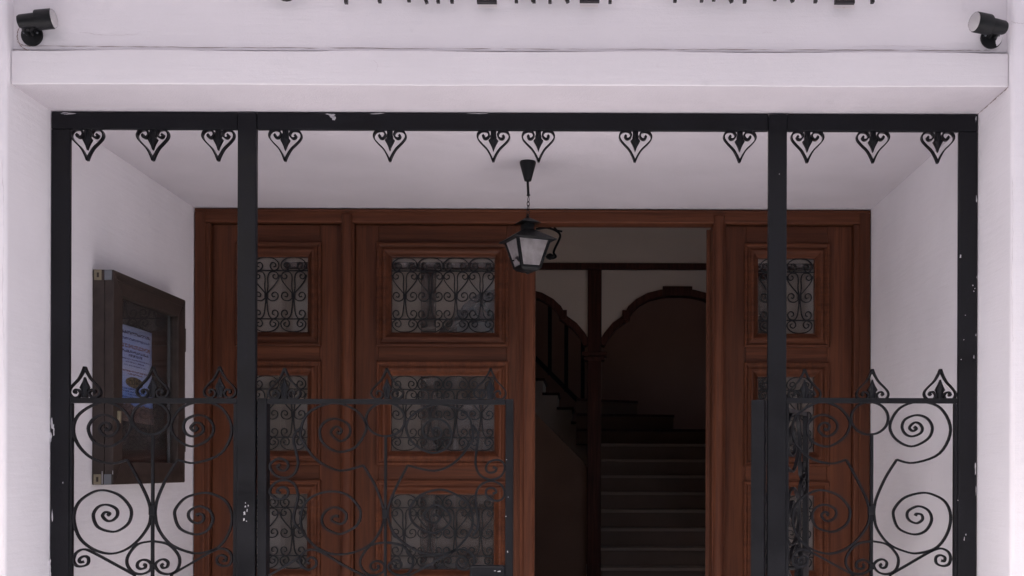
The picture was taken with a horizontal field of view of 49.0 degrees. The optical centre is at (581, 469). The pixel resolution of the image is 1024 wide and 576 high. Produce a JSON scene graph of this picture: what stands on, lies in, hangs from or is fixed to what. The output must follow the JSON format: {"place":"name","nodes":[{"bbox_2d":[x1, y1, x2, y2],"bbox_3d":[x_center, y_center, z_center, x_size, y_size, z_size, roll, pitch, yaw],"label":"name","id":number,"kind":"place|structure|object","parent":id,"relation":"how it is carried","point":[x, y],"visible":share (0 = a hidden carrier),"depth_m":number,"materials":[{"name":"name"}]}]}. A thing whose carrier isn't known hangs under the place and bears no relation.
{"place":"outdoors","nodes":[
{"label":"outdoors","id":0,"kind":"place"},
{"bbox_2d":[0,0,1023,575],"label":"house","id":1,"kind":"structure","parent":0,"point":[348,214],"depth_m":3.97,"materials":[{"name":"white paint"}]},
{"bbox_2d":[16,8,57,49],"bbox_3d":[-1.536,-1.238,3.140,0.133,0.105,0.071,0,0,0],"label":"spotlight","id":2,"kind":"object","parent":1,"relation":"attached to","point":[34,24],"visible":1,"depth_m":3.12,"materials":[{"name":"black paint"}]},
{"bbox_2d":[92,270,185,484],"bbox_3d":[-1.575,-0.304,4.035,0.078,0.711,0.688,0,0,0],"label":"notice board","id":3,"kind":"object","parent":1,"relation":"attached to","point":[120,299],"visible":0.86,"depth_m":3.97,"materials":[{"name":"dark brown wood"},{"name":"glass"},{"name":"printed paper"}]},
{"bbox_2d":[122,324,153,424],"bbox_3d":[-1.580,-0.332,3.967,0.013,0.340,0.316,0,0,1],"label":"poster","id":4,"kind":"object","parent":3,"relation":"attached to","point":[137,356],"visible":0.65,"depth_m":3.98,"materials":[{"name":"paper"}]},
{"bbox_2d":[355,225,535,575],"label":"door","id":5,"kind":"structure","parent":1,"relation":"in","point":[510,351],"depth_m":4.69,"materials":[{"name":"brown wood"}]},
{"bbox_2d":[49,112,977,575],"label":"iron screen","id":6,"kind":"object","parent":1,"relation":"on","point":[63,440],"visible":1,"depth_m":3.40,"materials":[{"name":"black paint"}]},
{"bbox_2d":[257,368,513,575],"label":"gate","id":7,"kind":"structure","parent":6,"relation":"attached to","point":[264,487],"depth_m":3.40,"materials":[{"name":"black metal"}]},
{"bbox_2d":[751,400,808,575],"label":"gate","id":8,"kind":"structure","parent":6,"relation":"attached to","point":[758,481],"depth_m":3.41,"materials":[{"name":"black metal"}]},
{"bbox_2d":[499,159,556,273],"bbox_3d":[-0.190,-0.887,3.945,0.160,0.397,0.160,0,0,-24],"label":"hanging lantern","id":9,"kind":"object","parent":1,"relation":"hanging from","point":[527,246],"visible":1,"depth_m":3.91,"materials":[{"name":"black paint"}]},
{"bbox_2d":[536,227,561,259],"bbox_3d":[-0.344,-2.031,7.000,0.329,1.439,0.329,0,0,45],"label":"hall chandelier","id":10,"kind":"object","parent":1,"relation":"hanging from","point":[549,256],"visible":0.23,"depth_m":6.99,"materials":[{"name":"black metal"}]},
{"bbox_2d":[285,227,813,575],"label":"arcade screen","id":11,"kind":"object","parent":1,"relation":"on","point":[596,287],"visible":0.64,"depth_m":10.20,"materials":[{"name":"brown paint"}]},
{"bbox_2d":[282,0,874,7],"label":"lettering","id":12,"kind":"object","parent":1,"relation":"attached to","point":[594,3],"depth_m":3.15,"materials":[{"name":"black metal"}]},
{"bbox_2d":[457,302,705,575],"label":"staircase","id":13,"kind":"structure","parent":1,"relation":"on","point":[653,495],"depth_m":11.62,"materials":[{"name":"stone"}]},
{"bbox_2d":[705,230,709,575],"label":"door","id":14,"kind":"structure","parent":1,"relation":"in","point":[707,530],"depth_m":4.76,"materials":[{"name":"brown wood"}]},
{"bbox_2d":[968,11,1008,48],"bbox_3d":[1.135,-1.230,3.125,0.116,0.075,0.101,0,0,0],"label":"spotlight","id":15,"kind":"object","parent":1,"relation":"attached to","point":[991,29],"visible":1,"depth_m":3.10,"materials":[{"name":"black paint"}]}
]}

